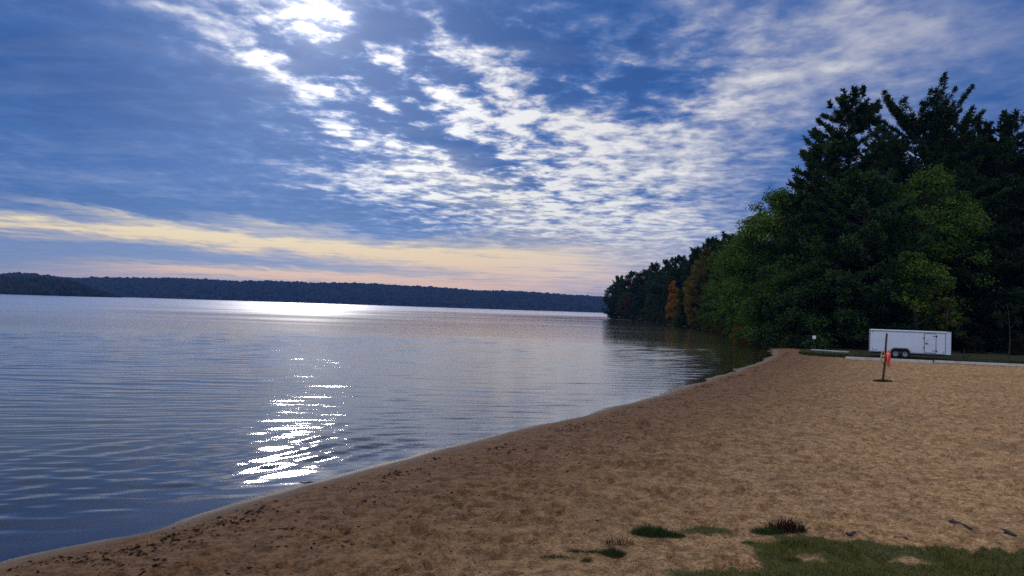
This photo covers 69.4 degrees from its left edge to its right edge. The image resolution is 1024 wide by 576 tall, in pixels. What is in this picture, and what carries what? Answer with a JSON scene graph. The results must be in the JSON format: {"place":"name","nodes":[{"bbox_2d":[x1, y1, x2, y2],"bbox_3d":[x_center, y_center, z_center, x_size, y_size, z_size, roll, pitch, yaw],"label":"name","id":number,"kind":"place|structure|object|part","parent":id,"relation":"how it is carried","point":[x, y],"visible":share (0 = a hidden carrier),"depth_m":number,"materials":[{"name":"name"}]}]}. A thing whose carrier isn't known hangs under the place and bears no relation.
{"place":"outdoors","nodes":[
{"label":"outdoors","id":0,"kind":"place"},
{"bbox_2d":[127,285,589,311],"bbox_3d":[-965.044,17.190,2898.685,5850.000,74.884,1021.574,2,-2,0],"label":"hills","id":1,"kind":"structure","parent":0,"point":[233,298],"depth_m":2491.55,"materials":[{"name":"plant"}]},
{"bbox_2d":[0,294,772,510],"bbox_3d":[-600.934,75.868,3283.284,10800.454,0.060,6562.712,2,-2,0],"label":"lake","id":2,"kind":"structure","parent":0,"point":[83,380],"depth_m":37.60,"materials":[{"name":"liquid"}]},
{"bbox_2d":[0,343,1023,575],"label":"beach","id":3,"kind":"structure","parent":0,"point":[621,486],"depth_m":12.03,"materials":[{"name":"beige sand"}]},
{"bbox_2d":[7,352,826,575],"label":"wrack line","id":4,"kind":"object","parent":3,"relation":"on","point":[161,540],"visible":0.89,"depth_m":9.88,"materials":[{"name":"brown plant"}]},
{"bbox_2d":[536,553,569,559],"bbox_3d":[0.496,3.122,8.596,0.430,0.081,0.154,2,-2,0],"label":"creeping weed","id":5,"kind":"object","parent":3,"relation":"on","point":[553,556],"visible":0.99,"depth_m":8.59,"materials":[{"name":"green plant"}]},
{"bbox_2d":[580,555,593,561],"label":"creeping weed","id":6,"kind":"object","parent":3,"relation":"on","point":[585,559],"visible":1,"depth_m":8.52,"materials":[{"name":"green plant"}]},
{"bbox_2d":[582,548,603,553],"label":"creeping weed","id":7,"kind":"object","parent":3,"relation":"on","point":[591,551],"visible":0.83,"depth_m":8.83,"materials":[{"name":"green plant"}]},
{"bbox_2d":[600,545,625,558],"bbox_3d":[1.209,3.118,8.777,0.342,0.141,0.315,1,-2,36],"label":"grass tuft","id":8,"kind":"object","parent":3,"relation":"on","point":[613,553],"visible":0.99,"depth_m":8.74,"materials":[{"name":"green plant"}]},
{"bbox_2d":[601,529,634,545],"bbox_3d":[1.304,3.105,9.168,0.475,0.182,0.341,1,-2,17],"label":"dry weed","id":9,"kind":"object","parent":3,"relation":"on","point":[619,541],"visible":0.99,"depth_m":9.17,"materials":[{"name":"brown plant"}]},
{"bbox_2d":[631,523,673,537],"bbox_3d":[1.827,3.136,9.619,0.607,0.180,0.442,2,-2,0],"label":"grass tuft","id":10,"kind":"object","parent":3,"relation":"on","point":[650,531],"visible":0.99,"depth_m":9.56,"materials":[{"name":"green plant"}]},
{"bbox_2d":[657,529,686,538],"bbox_3d":[2.054,3.173,9.569,0.445,0.112,0.265,2,-2,0],"label":"grass tuft","id":11,"kind":"object","parent":3,"relation":"on","point":[678,534],"visible":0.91,"depth_m":9.54,"materials":[{"name":"green plant"}]},
{"bbox_2d":[749,525,787,535],"bbox_3d":[3.412,3.221,9.843,0.574,0.123,0.301,2,-2,0],"label":"grass tuft","id":12,"kind":"object","parent":3,"relation":"on","point":[770,530],"visible":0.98,"depth_m":9.82,"materials":[{"name":"green plant"}]},
{"bbox_2d":[761,511,811,533],"bbox_3d":[3.709,3.164,9.987,0.769,0.266,0.579,2,-2,0],"label":"dry weed","id":13,"kind":"object","parent":3,"relation":"on","point":[790,525],"visible":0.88,"depth_m":9.94,"materials":[{"name":"brown plant"}]},
{"bbox_2d":[781,553,800,561],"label":"grass tuft","id":14,"kind":"object","parent":3,"relation":"on","point":[793,558],"visible":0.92,"depth_m":8.75,"materials":[{"name":"green plant"}]},
{"bbox_2d":[776,536,809,546],"bbox_3d":[3.560,3.211,9.330,0.509,0.118,0.300,2,-2,0],"label":"grass tuft","id":15,"kind":"object","parent":3,"relation":"on","point":[793,542],"visible":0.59,"depth_m":9.32,"materials":[{"name":"green plant"}]},
{"bbox_2d":[845,531,861,535],"bbox_3d":[4.569,3.276,9.878,0.311,0.064,0.061,3,-2,-31],"label":"driftwood","id":16,"kind":"object","parent":3,"relation":"on","point":[851,533],"visible":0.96,"depth_m":9.83,"materials":[{"name":"grey wood"}]},
{"bbox_2d":[872,379,892,381],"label":"grass tuft","id":17,"kind":"object","parent":3,"relation":"on","point":[881,380],"visible":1,"depth_m":35.10,"materials":[{"name":"green plant"}]},
{"bbox_2d":[882,333,887,378],"bbox_3d":[17.938,3.493,35.539,0.395,2.637,0.173,2,-2,0],"label":"wooden post","id":18,"kind":"object","parent":3,"relation":"on","point":[884,364],"visible":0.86,"depth_m":35.53,"materials":[{"name":"grey wood"}]},
{"bbox_2d":[880,350,884,363],"bbox_3d":[17.824,3.329,35.550,0.207,0.658,0.272,0,-2,43],"label":"rope coil","id":19,"kind":"object","parent":18,"relation":"hanging from","point":[881,356],"visible":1,"depth_m":35.49,"materials":[{"name":"beige fabric"}]},
{"bbox_2d":[886,350,890,367],"bbox_3d":[18.105,3.398,35.569,0.178,0.881,0.883,1,-2,32],"label":"life ring","id":20,"kind":"object","parent":18,"relation":"hanging from","point":[888,358],"visible":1,"depth_m":35.32,"materials":[{"name":"plastic"}]},
{"bbox_2d":[846,357,932,362],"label":"timber beam","id":21,"kind":"structure","parent":3,"relation":"on","point":[894,360],"depth_m":52.52,"materials":[{"name":"grey wood"}]},
{"bbox_2d":[949,519,972,529],"bbox_3d":[6.318,3.333,10.410,0.102,0.105,0.354,3,-2,-22],"label":"driftwood","id":22,"kind":"object","parent":3,"relation":"on","point":[953,521],"visible":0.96,"depth_m":10.42,"materials":[{"name":"grey wood"}]},
{"bbox_2d":[934,360,1023,366],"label":"timber beam","id":23,"kind":"structure","parent":3,"relation":"on","point":[978,363],"depth_m":51.98,"materials":[{"name":"grey wood"}]},
{"bbox_2d":[1003,529,1016,536],"bbox_3d":[6.790,3.347,10.089,0.077,0.080,0.206,2,-2,-19],"label":"driftwood","id":24,"kind":"object","parent":3,"relation":"on","point":[1006,531],"visible":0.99,"depth_m":10.08,"materials":[{"name":"grey wood"}]},
{"bbox_2d":[0,318,1023,515],"bbox_3d":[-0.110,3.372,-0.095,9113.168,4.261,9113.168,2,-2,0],"label":"ground","id":25,"kind":"structure","parent":0,"point":[56,487],"depth_m":17.88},
{"bbox_2d":[0,275,122,297],"bbox_3d":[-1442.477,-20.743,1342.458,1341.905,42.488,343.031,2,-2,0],"label":"headland","id":26,"kind":"structure","parent":25,"relation":"on","point":[23,285],"depth_m":1304.78,"materials":[{"name":"plant"}]},
{"bbox_2d":[53,275,609,312],"bbox_3d":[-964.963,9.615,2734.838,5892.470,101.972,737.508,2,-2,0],"label":"wood","id":27,"kind":"object","parent":25,"relation":"on","point":[339,292],"visible":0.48,"depth_m":2568.27,"materials":[{"name":"green plant"}]},
{"bbox_2d":[601,284,617,316],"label":"broadleaf tree","id":28,"kind":"object","parent":25,"relation":"on","point":[607,298],"visible":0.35,"depth_m":348.77,"materials":[{"name":"green plant"}]},
{"bbox_2d":[606,306,619,318],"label":"shrub","id":29,"kind":"object","parent":25,"relation":"on","point":[610,311],"visible":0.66,"depth_m":336.92,"materials":[{"name":"green plant"}]},
{"bbox_2d":[607,275,627,318],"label":"pine tree","id":30,"kind":"object","parent":25,"relation":"on","point":[614,289],"visible":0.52,"depth_m":339.01,"materials":[{"name":"green plant"}]},
{"bbox_2d":[614,306,628,318],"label":"shrub","id":31,"kind":"object","parent":25,"relation":"on","point":[616,313],"visible":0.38,"depth_m":318.15,"materials":[{"name":"green plant"}]},
{"bbox_2d":[616,292,630,318],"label":"broadleaf tree","id":32,"kind":"object","parent":25,"relation":"on","point":[622,301],"visible":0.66,"depth_m":317.15,"materials":[{"name":"green plant"}]},
{"bbox_2d":[614,271,639,310],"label":"broadleaf tree","id":33,"kind":"object","parent":25,"relation":"on","point":[628,280],"visible":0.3,"depth_m":324.25,"materials":[{"name":"green plant"}]},
{"bbox_2d":[623,283,636,314],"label":"broadleaf tree","id":34,"kind":"object","parent":25,"relation":"on","point":[625,303],"visible":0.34,"depth_m":304.06,"materials":[{"name":"green plant"}]},
{"bbox_2d":[622,269,649,316],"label":"broadleaf tree","id":35,"kind":"object","parent":25,"relation":"on","point":[642,277],"visible":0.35,"depth_m":301.90,"materials":[{"name":"green plant"}]},
{"bbox_2d":[642,261,660,309],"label":"pine tree","id":36,"kind":"object","parent":25,"relation":"on","point":[654,268],"visible":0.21,"depth_m":289.78,"materials":[{"name":"green plant"}]},
{"bbox_2d":[644,270,669,317],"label":"broadleaf tree","id":37,"kind":"object","parent":25,"relation":"on","point":[657,285],"visible":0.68,"depth_m":243.90,"materials":[{"name":"green plant"}]},
{"bbox_2d":[650,312,665,322],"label":"shrub","id":38,"kind":"object","parent":25,"relation":"on","point":[659,319],"visible":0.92,"depth_m":238.91,"materials":[{"name":"green plant"}]},
{"bbox_2d":[652,259,675,319],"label":"pine tree","id":39,"kind":"object","parent":25,"relation":"on","point":[666,262],"visible":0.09,"depth_m":261.86,"materials":[{"name":"green plant"}]},
{"bbox_2d":[661,315,673,324],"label":"shrub","id":40,"kind":"object","parent":25,"relation":"on","point":[669,318],"visible":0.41,"depth_m":213.52,"materials":[{"name":"green plant"}]},
{"bbox_2d":[665,280,679,323],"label":"broadleaf tree","id":41,"kind":"object","parent":25,"relation":"on","point":[671,297],"visible":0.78,"depth_m":211.57,"materials":[{"name":"orange plant"}]},
{"bbox_2d":[660,254,688,321],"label":"pine tree","id":42,"kind":"object","parent":25,"relation":"on","point":[678,270],"visible":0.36,"depth_m":221.17,"materials":[{"name":"green plant"}]},
{"bbox_2d":[665,259,690,313],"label":"broadleaf tree","id":43,"kind":"object","parent":25,"relation":"on","point":[678,278],"visible":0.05,"depth_m":224.29,"materials":[{"name":"green plant"}]},
{"bbox_2d":[670,312,692,326],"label":"shrub","id":44,"kind":"object","parent":25,"relation":"on","point":[675,323],"visible":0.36,"depth_m":189.08,"materials":[{"name":"green plant"}]},
{"bbox_2d":[673,285,694,326],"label":"broadleaf tree","id":45,"kind":"object","parent":25,"relation":"on","point":[684,320],"visible":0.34,"depth_m":185.10,"materials":[{"name":"green plant"}]},
{"bbox_2d":[673,246,702,325],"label":"pine tree","id":46,"kind":"object","parent":25,"relation":"on","point":[693,256],"visible":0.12,"depth_m":189.42,"materials":[{"name":"green plant"}]},
{"bbox_2d":[682,260,703,326],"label":"broadleaf tree","id":47,"kind":"object","parent":25,"relation":"on","point":[691,283],"visible":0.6,"depth_m":175.58,"materials":[{"name":"green plant"}]},
{"bbox_2d":[690,314,709,328],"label":"shrub","id":48,"kind":"object","parent":25,"relation":"on","point":[697,323],"visible":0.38,"depth_m":165.92,"materials":[{"name":"green plant"}]},
{"bbox_2d":[684,235,719,319],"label":"pine tree","id":49,"kind":"object","parent":25,"relation":"on","point":[710,242],"visible":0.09,"depth_m":177.38,"materials":[{"name":"green plant"}]},
{"bbox_2d":[693,245,714,324],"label":"broadleaf tree","id":50,"kind":"object","parent":25,"relation":"on","point":[702,271],"visible":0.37,"depth_m":171.70,"materials":[{"name":"green plant"}]},
{"bbox_2d":[695,278,726,329],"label":"broadleaf tree","id":51,"kind":"object","parent":25,"relation":"on","point":[705,298],"visible":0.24,"depth_m":149.63,"materials":[{"name":"green plant"}]},
{"bbox_2d":[699,261,727,330],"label":"broadleaf tree","id":52,"kind":"object","parent":25,"relation":"on","point":[719,284],"visible":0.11,"depth_m":137.31,"materials":[{"name":"green plant"}]},
{"bbox_2d":[700,231,734,325],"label":"tree","id":53,"kind":"object","parent":25,"relation":"on","point":[726,237],"visible":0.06,"depth_m":171.55,"materials":[{"name":"green plant"}]},
{"bbox_2d":[718,319,730,334],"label":"shrub","id":54,"kind":"object","parent":25,"relation":"on","point":[720,323],"visible":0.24,"depth_m":125.83,"materials":[{"name":"green plant"}]},
{"bbox_2d":[707,232,754,316],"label":"broadleaf tree","id":55,"kind":"object","parent":25,"relation":"on","point":[713,290],"visible":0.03,"depth_m":123.00,"materials":[{"name":"green plant"}]},
{"bbox_2d":[713,279,750,334],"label":"broadleaf tree","id":56,"kind":"object","parent":25,"relation":"on","point":[728,329],"visible":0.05,"depth_m":118.33,"materials":[{"name":"green plant"}]},
{"bbox_2d":[732,324,746,338],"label":"shrub","id":57,"kind":"object","parent":25,"relation":"on","point":[736,328],"visible":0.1,"depth_m":105.19,"materials":[{"name":"green plant"}]},
{"bbox_2d":[714,209,777,341],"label":"broadleaf tree","id":58,"kind":"object","parent":25,"relation":"on","point":[727,309],"visible":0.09,"depth_m":91.30,"materials":[{"name":"green plant"}]},
{"bbox_2d":[703,185,820,342],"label":"broadleaf tree","id":59,"kind":"object","parent":25,"relation":"on","point":[763,221],"visible":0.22,"depth_m":85.30,"materials":[{"name":"green plant"}]},
{"bbox_2d":[753,327,779,345],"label":"shrub","id":60,"kind":"object","parent":25,"relation":"on","point":[758,343],"visible":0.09,"depth_m":79.69,"materials":[{"name":"green plant"}]},
{"bbox_2d":[544,523,1023,575],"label":"grass","id":61,"kind":"structure","parent":25,"relation":"on","point":[778,546],"depth_m":8.79,"materials":[{"name":"green plant"}]},
{"bbox_2d":[736,261,835,347],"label":"broadleaf tree","id":62,"kind":"object","parent":25,"relation":"on","point":[753,329],"visible":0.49,"depth_m":76.81,"materials":[{"name":"green plant"}]},
{"bbox_2d":[784,335,803,348],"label":"shrub","id":63,"kind":"object","parent":25,"relation":"on","point":[793,338],"visible":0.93,"depth_m":71.69,"materials":[{"name":"green plant"}]},
{"bbox_2d":[751,209,854,345],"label":"broadleaf tree","id":64,"kind":"object","parent":25,"relation":"on","point":[792,261],"visible":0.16,"depth_m":79.75,"materials":[{"name":"green plant"}]},
{"bbox_2d":[760,253,879,349],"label":"broadleaf tree","id":65,"kind":"object","parent":25,"relation":"on","point":[793,297],"visible":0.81,"depth_m":72.36,"materials":[{"name":"green plant"}]},
{"bbox_2d":[755,139,886,335],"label":"pine tree","id":66,"kind":"object","parent":25,"relation":"on","point":[804,199],"visible":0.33,"depth_m":78.95,"materials":[{"name":"green plant"}]},
{"bbox_2d":[823,334,841,347],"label":"shrub","id":67,"kind":"object","parent":25,"relation":"on","point":[838,340],"visible":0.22,"depth_m":75.28,"materials":[{"name":"green plant"}]},
{"bbox_2d":[785,83,905,344],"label":"pine tree","id":68,"kind":"object","parent":25,"relation":"on","point":[861,115],"visible":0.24,"depth_m":83.04,"materials":[{"name":"green plant"}]},
{"bbox_2d":[780,164,948,348],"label":"pine tree","id":69,"kind":"object","parent":25,"relation":"on","point":[884,220],"visible":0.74,"depth_m":72.61,"materials":[{"name":"green plant"}]},
{"bbox_2d":[858,138,917,191],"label":"pine tree","id":70,"kind":"object","parent":25,"relation":"on","point":[903,142],"depth_m":96.44,"materials":[{"name":"green plant"}]},
{"bbox_2d":[798,348,1023,363],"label":"lawn grass","id":71,"kind":"structure","parent":25,"relation":"on","point":[863,355],"depth_m":57.14,"materials":[{"name":"green plant"}]},
{"bbox_2d":[811,349,848,351],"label":"dock board","id":72,"kind":"object","parent":71,"relation":"on","point":[830,350],"visible":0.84,"depth_m":65.17,"materials":[{"name":"grey wood"}]},
{"bbox_2d":[869,329,970,360],"bbox_3d":[31.604,4.401,57.450,6.969,2.166,2.284,1,-2,25],"label":"enclosed trailer","id":73,"kind":"object","parent":71,"relation":"on","point":[905,343],"visible":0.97,"depth_m":56.82,"materials":[{"name":"metal"}]},
{"bbox_3d":[31.826,4.210,56.239,0.861,1.474,0.053,1,-2,25],"label":"side door","id":74,"kind":"part","parent":73,"relation":"part of","materials":[{"name":"white metal"}]},
{"bbox_2d":[886,250,963,328],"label":"broadleaf tree","id":75,"kind":"object","parent":25,"relation":"on","point":[935,274],"visible":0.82,"depth_m":68.84,"materials":[{"name":"green plant"}]},
{"bbox_2d":[840,71,1012,296],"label":"pine tree","id":76,"kind":"object","parent":25,"relation":"on","point":[940,116],"visible":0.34,"depth_m":86.20,"materials":[{"name":"green plant"}]},
{"bbox_2d":[869,162,1003,347],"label":"broadleaf tree","id":77,"kind":"object","parent":25,"relation":"on","point":[933,184],"visible":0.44,"depth_m":75.27,"materials":[{"name":"green plant"}]},
{"bbox_2d":[931,299,970,338],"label":"broadleaf tree","id":78,"kind":"object","parent":25,"relation":"on","point":[944,312],"visible":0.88,"depth_m":65.94,"materials":[{"name":"green plant"}]},
{"bbox_2d":[900,208,1023,351],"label":"pine tree","id":79,"kind":"object","parent":25,"relation":"on","point":[962,276],"visible":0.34,"depth_m":74.48,"materials":[{"name":"green plant"}]},
{"bbox_2d":[926,130,1010,213],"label":"pine tree","id":80,"kind":"object","parent":25,"relation":"on","point":[958,163],"depth_m":98.83,"materials":[{"name":"green plant"}]},
{"bbox_2d":[935,104,1023,243],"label":"pine tree","id":81,"kind":"object","parent":25,"relation":"on","point":[966,140],"visible":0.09,"depth_m":90.26,"materials":[{"name":"green plant"}]},
{"bbox_2d":[943,221,1023,354],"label":"pine tree","id":82,"kind":"object","parent":25,"relation":"on","point":[1004,236],"visible":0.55,"depth_m":74.32,"materials":[{"name":"green plant"}]},
{"bbox_2d":[958,108,1023,331],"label":"pine tree","id":83,"kind":"object","parent":25,"relation":"on","point":[1008,141],"visible":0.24,"depth_m":88.06,"materials":[{"name":"green plant"}]},
{"bbox_2d":[966,134,1020,224],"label":"pine tree","id":84,"kind":"object","parent":25,"relation":"on","point":[1010,193],"visible":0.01,"depth_m":97.62,"materials":[{"name":"green plant"}]},
{"bbox_2d":[979,132,1023,249],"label":"pine tree","id":85,"kind":"object","parent":25,"relation":"on","point":[1019,182],"visible":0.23,"depth_m":86.84,"materials":[{"name":"green plant"}]},
{"bbox_2d":[991,303,1023,358],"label":"young tree","id":86,"kind":"object","parent":25,"relation":"on","point":[998,314],"visible":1,"depth_m":59.96,"materials":[{"name":"green plant"}]},
{"bbox_2d":[0,0,1023,296],"label":"sky","id":87,"kind":"structure","parent":0,"point":[571,147],"materials":[{"name":"blue"}]},
{"bbox_2d":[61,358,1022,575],"bbox_3d":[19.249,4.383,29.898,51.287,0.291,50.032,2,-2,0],"label":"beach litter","id":88,"kind":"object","parent":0,"point":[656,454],"visible":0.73,"depth_m":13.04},
{"bbox_3d":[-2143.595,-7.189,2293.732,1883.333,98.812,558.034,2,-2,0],"label":"hill behind headland","id":89,"kind":"structure","parent":0,"visible":0},
{"bbox_2d":[0,272,132,296],"bbox_3d":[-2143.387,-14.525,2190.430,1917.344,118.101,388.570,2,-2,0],"label":"hilltop wood","id":90,"kind":"object","parent":89,"relation":"on","point":[101,288],"visible":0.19,"depth_m":2292.79,"materials":[{"name":"green plant"}]}
]}

